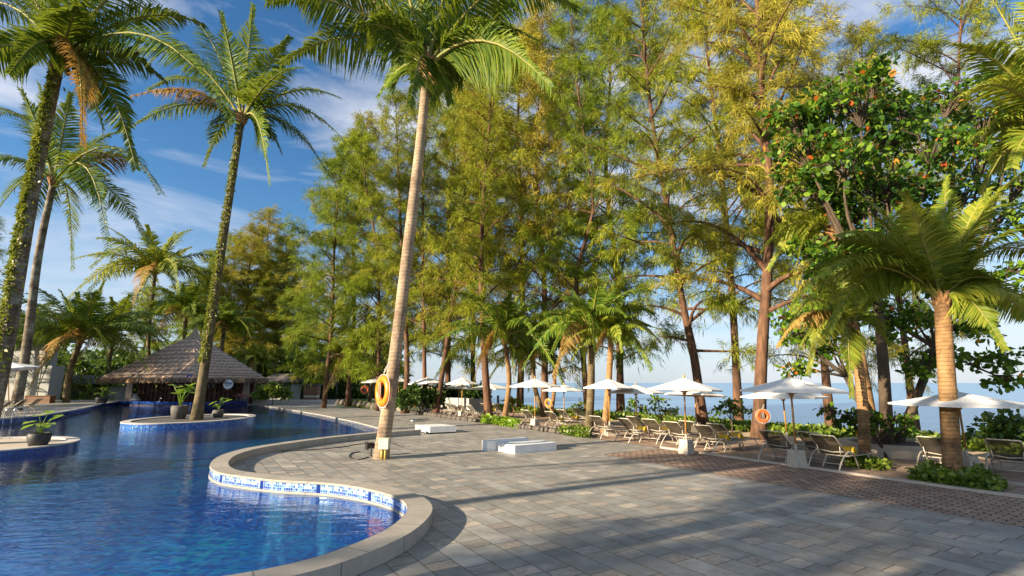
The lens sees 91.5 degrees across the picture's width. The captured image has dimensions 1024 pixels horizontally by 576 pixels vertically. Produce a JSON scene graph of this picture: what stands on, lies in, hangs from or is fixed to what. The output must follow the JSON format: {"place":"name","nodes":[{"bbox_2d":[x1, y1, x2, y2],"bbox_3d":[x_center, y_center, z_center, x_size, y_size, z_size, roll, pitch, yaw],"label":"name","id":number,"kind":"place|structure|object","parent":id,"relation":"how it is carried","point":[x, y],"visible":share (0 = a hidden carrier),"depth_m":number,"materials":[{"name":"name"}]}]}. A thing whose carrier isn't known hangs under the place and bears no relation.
{"place":"outdoors","nodes":[
{"label":"outdoors","id":0,"kind":"place"},
{"bbox_2d":[1,400,123,417],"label":"terrace","id":1,"kind":"structure","parent":0,"point":[57,405],"depth_m":38.41,"materials":[{"name":"stone"}]},
{"bbox_2d":[0,80,166,410],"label":"coconut palm","id":2,"kind":"object","parent":1,"relation":"on","point":[75,161],"visible":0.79,"depth_m":31.05,"materials":[{"name":"green plant"}]},
{"bbox_2d":[0,279,169,402],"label":"coconut palm","id":3,"kind":"object","parent":1,"relation":"on","point":[77,319],"visible":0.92,"depth_m":46.18,"materials":[{"name":"green plant"}]},
{"bbox_2d":[0,415,350,575],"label":"pool floor","id":4,"kind":"structure","parent":0,"point":[172,544],"depth_m":9.61,"materials":[{"name":"tile"}]},
{"bbox_2d":[0,436,80,484],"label":"round planter","id":5,"kind":"object","parent":4,"relation":"on","point":[15,446],"visible":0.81,"depth_m":15.62,"materials":[{"name":"stone"}]},
{"bbox_2d":[21,410,63,446],"bbox_3d":[-14.848,4.437,15.748,1.054,1.090,0.929,0,-11,0],"label":"potted plant","id":6,"kind":"object","parent":5,"relation":"on","point":[39,438],"visible":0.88,"depth_m":15.57,"materials":[{"name":"green plant"}]},
{"bbox_2d":[0,0,238,417],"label":"coconut palm","id":7,"kind":"object","parent":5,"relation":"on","point":[58,31],"visible":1,"depth_m":19.17,"materials":[{"name":"green plant"}]},
{"bbox_2d":[120,414,255,445],"bbox_3d":[-17.400,7.859,27.212,5.500,1.500,7.800,0,-11,0],"label":"round planter","id":8,"kind":"object","parent":4,"relation":"on","point":[162,422],"visible":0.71,"depth_m":25.53,"materials":[{"name":"tile"}]},
{"bbox_2d":[168,383,195,418],"bbox_3d":[-18.311,6.224,27.512,1.513,1.923,1.459,0,-11,0],"label":"potted plant","id":9,"kind":"object","parent":8,"relation":"on","point":[180,411],"visible":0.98,"depth_m":27.35,"materials":[{"name":"green plant"}]},
{"bbox_2d":[110,2,344,419],"bbox_3d":[-19.201,-6.330,30.245,18.072,27.818,7.552,0,-11,0],"label":"coconut palm","id":10,"kind":"object","parent":8,"relation":"on","point":[239,93],"visible":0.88,"depth_m":30.48,"materials":[{"name":"green plant"}]},
{"bbox_2d":[9,409,401,543],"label":"pool wall","id":11,"kind":"structure","parent":4,"relation":"on","point":[325,517],"depth_m":9.68,"materials":[{"name":"tile"}]},
{"bbox_2d":[0,402,117,424],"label":"bank tiles","id":12,"kind":"object","parent":11,"relation":"attached to","point":[23,420],"visible":0.54,"depth_m":29.38,"materials":[{"name":"tile"}]},
{"bbox_2d":[1,404,403,516],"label":"pool lip","id":13,"kind":"object","parent":11,"relation":"on","point":[326,495],"visible":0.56,"depth_m":9.81,"materials":[{"name":"stone"}]},
{"bbox_2d":[209,430,421,513],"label":"waterline tiles","id":14,"kind":"object","parent":11,"relation":"attached to","point":[395,504],"visible":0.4,"depth_m":9.72,"materials":[{"name":"tile"}]},
{"bbox_2d":[0,405,377,570],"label":"pool water","id":15,"kind":"structure","parent":0,"point":[102,423],"depth_m":19.14,"materials":[{"name":"liquid"}]},
{"bbox_2d":[0,0,1023,382],"label":"sky","id":16,"kind":"structure","parent":0,"point":[174,152],"materials":[{"name":"blue"}]},
{"bbox_2d":[209,403,1023,575],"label":"pool deck","id":17,"kind":"structure","parent":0,"point":[574,506],"depth_m":7.86,"materials":[{"name":"stone"}]},
{"bbox_2d":[210,429,431,575],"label":"pool coping","id":18,"kind":"object","parent":17,"relation":"on","point":[409,529],"visible":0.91,"depth_m":6.96,"materials":[{"name":"stone"}]},
{"bbox_2d":[415,424,455,433],"bbox_3d":[-3.297,6.060,21.486,1.139,0.300,1.513,8,-14,-38],"label":"deck hatch","id":19,"kind":"object","parent":17,"relation":"on","point":[435,428],"visible":0.89,"depth_m":21.07,"materials":[{"name":"white concrete"}]},
{"bbox_2d":[482,437,555,453],"bbox_3d":[0.227,4.991,15.850,1.945,0.300,1.340,7,-13,-33],"label":"deck hatch","id":20,"kind":"object","parent":17,"relation":"on","point":[520,445],"visible":1,"depth_m":15.64,"materials":[{"name":"white paint"}]},
{"bbox_2d":[255,397,1023,527],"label":"ground","id":21,"kind":"structure","parent":0,"point":[355,399],"depth_m":40.36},
{"bbox_2d":[5,318,87,399],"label":"grey building","id":22,"kind":"structure","parent":21,"relation":"on","point":[51,381],"depth_m":53.39,"materials":[{"name":"paint"}]},
{"bbox_2d":[60,368,121,399],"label":"shrub","id":23,"kind":"object","parent":21,"relation":"on","point":[86,387],"visible":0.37,"depth_m":56.27,"materials":[{"name":"green plant"}]},
{"bbox_2d":[62,375,137,399],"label":"pavilion","id":24,"kind":"structure","parent":21,"relation":"on","point":[119,394],"depth_m":58.36,"materials":[{"name":"wood"}]},
{"bbox_2d":[60,294,169,385],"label":"coconut palm","id":25,"kind":"object","parent":21,"relation":"on","point":[122,302],"visible":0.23,"depth_m":61.30,"materials":[{"name":"green plant"}]},
{"bbox_2d":[88,286,182,357],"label":"casuarina tree","id":26,"kind":"object","parent":21,"relation":"on","point":[163,332],"visible":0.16,"depth_m":97.50,"materials":[{"name":"green plant"}]},
{"bbox_2d":[63,224,214,356],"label":"coconut palm","id":27,"kind":"object","parent":21,"relation":"on","point":[154,261],"visible":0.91,"depth_m":70.00,"materials":[{"name":"green plant"}]},
{"bbox_2d":[94,327,268,406],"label":"thatched bar","id":28,"kind":"object","parent":21,"relation":"on","point":[177,362],"visible":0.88,"depth_m":49.64,"materials":[{"name":"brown wood"}]},
{"bbox_2d":[128,283,236,346],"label":"coconut palm","id":29,"kind":"object","parent":21,"relation":"on","point":[179,305],"visible":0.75,"depth_m":65.07,"materials":[{"name":"green plant"}]},
{"bbox_2d":[156,251,247,349],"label":"casuarina tree","id":30,"kind":"object","parent":21,"relation":"on","point":[208,272],"visible":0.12,"depth_m":77.95,"materials":[{"name":"green plant"}]},
{"bbox_2d":[167,228,271,345],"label":"casuarina tree","id":31,"kind":"object","parent":21,"relation":"on","point":[231,238],"visible":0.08,"depth_m":84.85,"materials":[{"name":"green plant"}]},
{"bbox_2d":[171,298,272,351],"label":"coconut palm","id":32,"kind":"object","parent":21,"relation":"on","point":[229,315],"visible":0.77,"depth_m":61.58,"materials":[{"name":"green plant"}]},
{"bbox_2d":[56,340,413,398],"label":"undergrowth","id":33,"kind":"object","parent":21,"relation":"on","point":[92,361],"visible":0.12,"depth_m":69.43,"materials":[{"name":"green plant"}]},
{"bbox_2d":[171,221,300,384],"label":"casuarina tree","id":34,"kind":"object","parent":21,"relation":"on","point":[257,246],"visible":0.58,"depth_m":74.63,"materials":[{"name":"green plant"}]},
{"bbox_2d":[200,203,310,375],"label":"casuarina tree","id":35,"kind":"object","parent":21,"relation":"on","point":[267,214],"visible":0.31,"depth_m":79.02,"materials":[{"name":"green plant"}]},
{"bbox_2d":[230,342,281,399],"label":"coconut palm","id":36,"kind":"object","parent":21,"relation":"on","point":[247,358],"visible":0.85,"depth_m":57.08,"materials":[{"name":"green plant"}]},
{"bbox_2d":[249,380,294,404],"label":"beach bush","id":37,"kind":"object","parent":21,"relation":"on","point":[269,390],"visible":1,"depth_m":47.66,"materials":[{"name":"green plant"}]},
{"bbox_2d":[226,230,324,366],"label":"casuarina tree","id":38,"kind":"object","parent":21,"relation":"on","point":[293,245],"visible":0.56,"depth_m":75.47,"materials":[{"name":"green plant"}]},
{"bbox_2d":[258,374,306,399],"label":"pavilion","id":39,"kind":"structure","parent":21,"relation":"on","point":[282,378],"depth_m":62.32,"materials":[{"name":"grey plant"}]},
{"bbox_2d":[262,274,355,383],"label":"casuarina tree","id":40,"kind":"object","parent":21,"relation":"on","point":[321,310],"visible":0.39,"depth_m":64.64,"materials":[{"name":"green plant"}]},
{"bbox_2d":[273,133,389,407],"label":"casuarina tree","id":41,"kind":"object","parent":21,"relation":"on","point":[325,210],"visible":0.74,"depth_m":43.52,"materials":[{"name":"green plant"}]},
{"bbox_2d":[263,108,401,405],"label":"casuarina tree","id":42,"kind":"object","parent":21,"relation":"on","point":[365,312],"visible":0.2,"depth_m":47.01,"materials":[{"name":"green plant"}]},
{"bbox_2d":[307,322,414,401],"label":"coconut palm","id":43,"kind":"object","parent":21,"relation":"on","point":[370,394],"visible":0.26,"depth_m":43.80,"materials":[{"name":"green plant"}]},
{"bbox_2d":[315,115,444,410],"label":"casuarina tree","id":44,"kind":"object","parent":21,"relation":"on","point":[361,285],"visible":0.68,"depth_m":40.04,"materials":[{"name":"green plant"}]},
{"bbox_2d":[349,90,467,412],"bbox_3d":[-8.437,-2.336,37.798,8.506,28.138,8.838,-7,-13,33],"label":"casuarina tree","id":45,"kind":"object","parent":21,"relation":"on","point":[392,199],"visible":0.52,"depth_m":37.79,"materials":[{"name":"green plant"}]},
{"bbox_2d":[360,46,474,411],"bbox_3d":[-6.247,-4.875,36.370,7.586,32.595,7.563,7,-13,-31],"label":"casuarina tree","id":46,"kind":"object","parent":21,"relation":"on","point":[415,294],"visible":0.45,"depth_m":36.52,"materials":[{"name":"green plant"}]},
{"bbox_2d":[395,381,445,413],"bbox_3d":[-6.341,7.364,33.368,3.772,2.302,2.946,0,-11,0],"label":"beach bush","id":47,"kind":"object","parent":21,"relation":"on","point":[410,395],"visible":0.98,"depth_m":33.21,"materials":[{"name":"green plant"}]},
{"bbox_2d":[264,0,579,458],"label":"coconut palm","id":48,"kind":"object","parent":21,"relation":"on","point":[449,58],"visible":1,"depth_m":16.02,"materials":[{"name":"green plant"}]},
{"bbox_2d":[375,363,390,409],"bbox_3d":[-3.627,2.777,14.085,0.248,1.314,0.932,8,-14,-37],"label":"lifebuoy","id":49,"kind":"object","parent":48,"relation":"hanging from","point":[384,401],"visible":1,"depth_m":13.93,"materials":[{"name":"orange plastic"}]},
{"bbox_2d":[374,81,531,386],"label":"casuarina tree","id":50,"kind":"object","parent":21,"relation":"on","point":[457,189],"visible":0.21,"depth_m":46.56,"materials":[{"name":"green plant"}]},
{"bbox_2d":[401,60,511,412],"bbox_3d":[-3.704,-3.930,35.988,8.377,30.596,8.512,7,-13,-31],"label":"casuarina tree","id":51,"kind":"object","parent":21,"relation":"on","point":[436,407],"visible":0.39,"depth_m":35.96,"materials":[{"name":"green plant"}]},
{"bbox_2d":[411,83,537,385],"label":"casuarina tree","id":52,"kind":"object","parent":21,"relation":"on","point":[473,372],"visible":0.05,"depth_m":49.76,"materials":[{"name":"green plant"}]},
{"bbox_2d":[415,4,552,415],"bbox_3d":[-1.832,-4.903,32.126,8.245,31.067,8.417,3,-11,-18],"label":"casuarina tree","id":53,"kind":"object","parent":21,"relation":"on","point":[482,209],"visible":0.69,"depth_m":31.69,"materials":[{"name":"green plant"}]},
{"bbox_2d":[480,413,523,427],"bbox_3d":[-0.764,6.977,26.262,1.644,0.586,6.071,5,-12,-25],"label":"bright bed planting","id":54,"kind":"object","parent":21,"relation":"on","point":[487,418],"visible":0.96,"depth_m":25.33,"materials":[{"name":"green plant"}]},
{"bbox_2d":[432,287,578,416],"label":"coconut palm","id":55,"kind":"object","parent":21,"relation":"on","point":[506,328],"visible":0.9,"depth_m":28.56,"materials":[{"name":"green plant"}]},
{"bbox_2d":[431,12,611,407],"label":"casuarina tree","id":56,"kind":"object","parent":21,"relation":"on","point":[520,392],"visible":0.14,"depth_m":41.46,"materials":[{"name":"green plant"}]},
{"bbox_2d":[429,0,632,410],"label":"casuarina tree","id":57,"kind":"object","parent":21,"relation":"on","point":[543,59],"visible":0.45,"depth_m":38.10,"materials":[{"name":"green plant"}]},
{"bbox_2d":[488,326,578,416],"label":"coconut palm","id":58,"kind":"object","parent":21,"relation":"on","point":[522,356],"visible":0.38,"depth_m":31.57,"materials":[{"name":"green plant"}]},
{"bbox_2d":[508,320,599,411],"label":"coconut palm","id":59,"kind":"object","parent":21,"relation":"on","point":[551,339],"visible":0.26,"depth_m":31.01,"materials":[{"name":"green plant"}]},
{"bbox_2d":[555,423,592,437],"bbox_3d":[2.594,5.984,20.886,1.534,0.527,3.939,-2,-11,10],"label":"deck edge planting","id":60,"kind":"object","parent":21,"relation":"on","point":[577,429],"visible":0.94,"depth_m":20.27,"materials":[{"name":"green plant"}]},
{"bbox_2d":[508,0,660,414],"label":"casuarina tree","id":61,"kind":"object","parent":21,"relation":"on","point":[576,69],"visible":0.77,"depth_m":33.38,"materials":[{"name":"green plant"}]},
{"bbox_2d":[521,279,660,431],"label":"coconut palm","id":62,"kind":"object","parent":21,"relation":"on","point":[599,303],"visible":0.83,"depth_m":22.20,"materials":[{"name":"green plant"}]},
{"bbox_2d":[643,395,678,426],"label":"beach sapling","id":63,"kind":"object","parent":21,"relation":"on","point":[656,399],"visible":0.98,"depth_m":22.66,"materials":[{"name":"green plant"}]},
{"bbox_2d":[562,0,792,426],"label":"casuarina tree","id":64,"kind":"object","parent":21,"relation":"on","point":[664,213],"visible":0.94,"depth_m":25.83,"materials":[{"name":"green plant"}]},
{"bbox_2d":[708,397,752,431],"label":"beach sapling","id":65,"kind":"object","parent":21,"relation":"on","point":[733,407],"visible":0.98,"depth_m":21.71,"materials":[{"name":"green plant"}]},
{"bbox_2d":[592,0,902,439],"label":"casuarina tree","id":66,"kind":"object","parent":21,"relation":"on","point":[732,91],"visible":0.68,"depth_m":21.80,"materials":[{"name":"green plant"}]},
{"bbox_2d":[767,234,879,440],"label":"sea almond tree","id":67,"kind":"object","parent":21,"relation":"on","point":[823,352],"visible":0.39,"depth_m":16.87,"materials":[{"name":"green plant"}]},
{"bbox_2d":[761,167,892,435],"bbox_3d":[11.111,0.323,17.422,4.806,10.197,2.362,-2,-11,10],"label":"coconut palm","id":68,"kind":"object","parent":21,"relation":"on","point":[813,224],"visible":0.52,"depth_m":17.82,"materials":[{"name":"green plant"}]},
{"bbox_2d":[776,255,891,456],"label":"coconut palm","id":69,"kind":"object","parent":21,"relation":"on","point":[855,340],"visible":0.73,"depth_m":13.97,"materials":[{"name":"green plant"}]},
{"bbox_2d":[812,402,919,458],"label":"almond sapling","id":70,"kind":"object","parent":21,"relation":"on","point":[898,418],"visible":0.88,"depth_m":14.27,"materials":[{"name":"green plant"}]},
{"bbox_2d":[782,172,1023,471],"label":"coconut palm","id":71,"kind":"object","parent":21,"relation":"on","point":[935,261],"visible":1,"depth_m":11.80,"materials":[{"name":"green plant"}]},
{"bbox_2d":[852,58,1023,442],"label":"sea almond tree","id":72,"kind":"object","parent":21,"relation":"on","point":[924,367],"visible":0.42,"depth_m":16.43,"materials":[{"name":"green plant"}]},
{"bbox_2d":[944,0,1023,199],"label":"coconut palm","id":73,"kind":"object","parent":21,"relation":"on","point":[1011,83],"visible":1,"depth_m":10.62,"materials":[{"name":"green plant"}]},
{"bbox_2d":[396,402,1020,462],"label":"terrace sand","id":74,"kind":"structure","parent":0,"point":[981,455],"depth_m":20.17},
{"bbox_2d":[399,410,1023,494],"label":"terrace","id":75,"kind":"structure","parent":0,"point":[897,470],"depth_m":14.90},
{"bbox_2d":[441,398,482,412],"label":"sea wall","id":76,"kind":"structure","parent":75,"relation":"on","point":[476,405],"depth_m":37.02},
{"bbox_2d":[408,410,596,437],"bbox_3d":[-2.054,7.265,27.518,0.556,0.220,19.540,7,-13,-32],"label":"cobble edging","id":77,"kind":"object","parent":75,"relation":"on","point":[520,425],"visible":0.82,"depth_m":23.84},
{"bbox_2d":[509,376,560,425],"bbox_3d":[1.079,5.342,23.370,2.285,2.417,2.285,2,-11,-10],"label":"umbrella","id":78,"kind":"object","parent":75,"relation":"on","point":[534,383],"visible":0.99,"depth_m":23.06,"materials":[{"name":"fabric"}]},
{"bbox_2d":[583,376,633,435],"bbox_3d":[3.959,4.779,20.298,1.987,2.379,1.987,-3,-11,15],"label":"umbrella","id":79,"kind":"object","parent":75,"relation":"on","point":[608,384],"visible":0.98,"depth_m":19.96,"materials":[{"name":"fabric"}]},
{"bbox_2d":[569,300,662,432],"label":"coconut palm","id":80,"kind":"object","parent":75,"relation":"on","point":[608,321],"visible":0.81,"depth_m":21.69,"materials":[{"name":"green plant"}]},
{"bbox_2d":[609,382,664,433],"bbox_3d":[5.243,5.049,21.027,2.215,2.117,2.215,0,-11,2],"label":"umbrella","id":81,"kind":"object","parent":75,"relation":"on","point":[636,390],"visible":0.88,"depth_m":20.58,"materials":[{"name":"fabric"}]},
{"bbox_2d":[660,421,710,446],"bbox_3d":[5.892,4.925,16.930,1.846,0.852,0.791,8,-13,-35],"label":"sun lounger","id":82,"kind":"object","parent":75,"relation":"on","point":[676,429],"visible":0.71,"depth_m":16.69,"materials":[{"name":"paint"}]},
{"bbox_2d":[693,424,745,452],"bbox_3d":[6.446,4.672,15.594,1.846,0.852,0.791,7,-13,-34],"label":"sun lounger","id":83,"kind":"object","parent":75,"relation":"on","point":[707,434],"visible":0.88,"depth_m":15.35,"materials":[{"name":"paint"}]},
{"bbox_2d":[704,423,759,452],"bbox_3d":[7.092,4.768,16.102,1.846,0.852,0.791,6,-12,-30],"label":"sun lounger","id":84,"kind":"object","parent":75,"relation":"on","point":[719,429],"visible":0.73,"depth_m":15.83,"materials":[{"name":"paint"}]},
{"bbox_2d":[740,392,828,450],"bbox_3d":[8.698,4.100,15.912,2.347,2.077,2.347,-2,-11,9],"label":"umbrella","id":85,"kind":"object","parent":75,"relation":"on","point":[766,395],"visible":0.66,"depth_m":15.45,"materials":[{"name":"fabric"}]},
{"bbox_2d":[758,429,813,462],"bbox_3d":[7.598,4.338,13.832,1.846,0.852,0.791,8,-13,-36],"label":"sun lounger","id":86,"kind":"object","parent":75,"relation":"on","point":[775,439],"visible":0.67,"depth_m":13.59,"materials":[{"name":"paint"}]},
{"bbox_2d":[796,431,857,467],"bbox_3d":[8.451,4.265,13.447,1.846,0.852,0.791,6,-12,-30],"label":"sun lounger","id":87,"kind":"object","parent":75,"relation":"on","point":[809,443],"visible":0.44,"depth_m":13.35,"materials":[{"name":"paint"}]},
{"bbox_2d":[808,433,871,469],"bbox_3d":[8.346,4.127,12.720,1.846,0.852,0.791,7,-13,-32],"label":"sun lounger","id":88,"kind":"object","parent":75,"relation":"on","point":[824,444],"visible":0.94,"depth_m":12.48,"materials":[{"name":"paint"}]},
{"bbox_2d":[840,453,893,469],"bbox_3d":[9.197,4.484,12.884,1.068,0.431,1.626,-9,-14,40],"label":"bed planting","id":89,"kind":"object","parent":75,"relation":"on","point":[871,463],"visible":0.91,"depth_m":12.56,"materials":[{"name":"green plant"}]},
{"bbox_2d":[756,49,1002,443],"bbox_3d":[13.192,-1.575,16.542,9.100,13.606,4.642,0,-11,0],"label":"sea almond tree","id":90,"kind":"object","parent":75,"relation":"on","point":[814,114],"visible":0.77,"depth_m":16.84,"materials":[{"name":"green plant"}]},
{"bbox_2d":[837,437,941,459],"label":"planter wall","id":91,"kind":"structure","parent":75,"relation":"on","point":[909,449],"depth_m":14.16,"materials":[{"name":"concrete"}]},
{"bbox_2d":[916,436,974,466],"bbox_3d":[10.631,4.037,12.248,1.846,0.852,0.791,8,-13,-35],"label":"sun lounger","id":92,"kind":"object","parent":75,"relation":"on","point":[930,446],"visible":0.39,"depth_m":12.10,"materials":[{"name":"paint"}]},
{"bbox_2d":[888,388,1023,467],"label":"umbrella","id":93,"kind":"object","parent":75,"relation":"on","point":[964,400],"visible":0.76,"depth_m":11.49,"materials":[{"name":"fabric"}]},
{"bbox_2d":[904,459,1009,491],"bbox_3d":[9.523,4.021,10.733,2.042,0.588,1.689,10,-14,-41],"label":"palm bed planting","id":94,"kind":"object","parent":75,"relation":"on","point":[975,476],"visible":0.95,"depth_m":10.34,"materials":[{"name":"green plant"}]},
{"bbox_2d":[984,438,1023,471],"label":"sun lounger","id":95,"kind":"object","parent":75,"relation":"on","point":[1005,450],"visible":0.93,"depth_m":11.49,"materials":[{"name":"paint"}]},
{"bbox_2d":[418,383,1023,433],"bbox_3d":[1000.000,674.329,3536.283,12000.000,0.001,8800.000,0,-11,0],"label":"sea","id":96,"kind":"structure","parent":0,"point":[804,414],"depth_m":95.06,"materials":[{"name":"liquid"}]},
{"bbox_2d":[604,448,1023,526],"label":"brick path","id":97,"kind":"structure","parent":0,"point":[990,507],"depth_m":10.26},
{"bbox_2d":[648,374,721,454],"bbox_3d":[5.308,3.828,15.259,2.019,2.376,2.019,1,-11,-3],"label":"umbrella","id":98,"kind":"object","parent":97,"relation":"on","point":[683,385],"visible":1,"depth_m":14.96,"materials":[{"name":"fabric"}]},
{"bbox_2d":[740,373,849,467],"bbox_3d":[7.250,3.372,12.845,2.402,2.368,2.401,-4,-12,22],"label":"umbrella","id":99,"kind":"object","parent":97,"relation":"on","point":[791,386],"visible":1,"depth_m":12.51,"materials":[{"name":"white fabric"}]},
{"bbox_2d":[660,446,1023,498],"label":"kerb","id":100,"kind":"structure","parent":97,"relation":"on","point":[901,480],"depth_m":11.10,"materials":[{"name":"concrete"}]},
{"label":"beach","id":101,"kind":"structure","parent":0,"visible":0},
{"bbox_2d":[539,0,729,412],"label":"casuarina tree","id":102,"kind":"object","parent":101,"relation":"on","point":[602,35],"visible":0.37,"depth_m":39.02,"materials":[{"name":"green plant"}]},
{"bbox_2d":[415,401,1023,451],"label":"beach groundcover","id":103,"kind":"object","parent":101,"relation":"on","point":[978,444],"visible":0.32,"depth_m":22.32,"materials":[{"name":"green plant"}]},
{"bbox_2d":[613,0,846,420],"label":"casuarina tree","id":104,"kind":"object","parent":101,"relation":"on","point":[698,101],"visible":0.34,"depth_m":35.29,"materials":[{"name":"green plant"}]},
{"bbox_2d":[692,0,921,425],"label":"casuarina tree","id":105,"kind":"object","parent":101,"relation":"on","point":[826,380],"visible":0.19,"depth_m":37.61,"materials":[{"name":"green plant"}]},
{"bbox_2d":[783,16,1010,431],"bbox_3d":[30.040,-5.153,39.068,14.621,36.457,13.756,-1,-11,3],"label":"casuarina tree","id":106,"kind":"object","parent":101,"relation":"on","point":[848,61],"visible":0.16,"depth_m":39.92,"materials":[{"name":"green plant"}]},
{"bbox_2d":[856,0,1023,225],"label":"casuarina tree","id":107,"kind":"object","parent":101,"relation":"on","point":[932,44],"visible":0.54,"depth_m":29.52,"materials":[{"name":"green plant"}]},
{"bbox_2d":[965,408,1023,441],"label":"beach bush","id":108,"kind":"object","parent":101,"relation":"on","point":[1002,426],"visible":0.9,"depth_m":16.24,"materials":[{"name":"green plant"}]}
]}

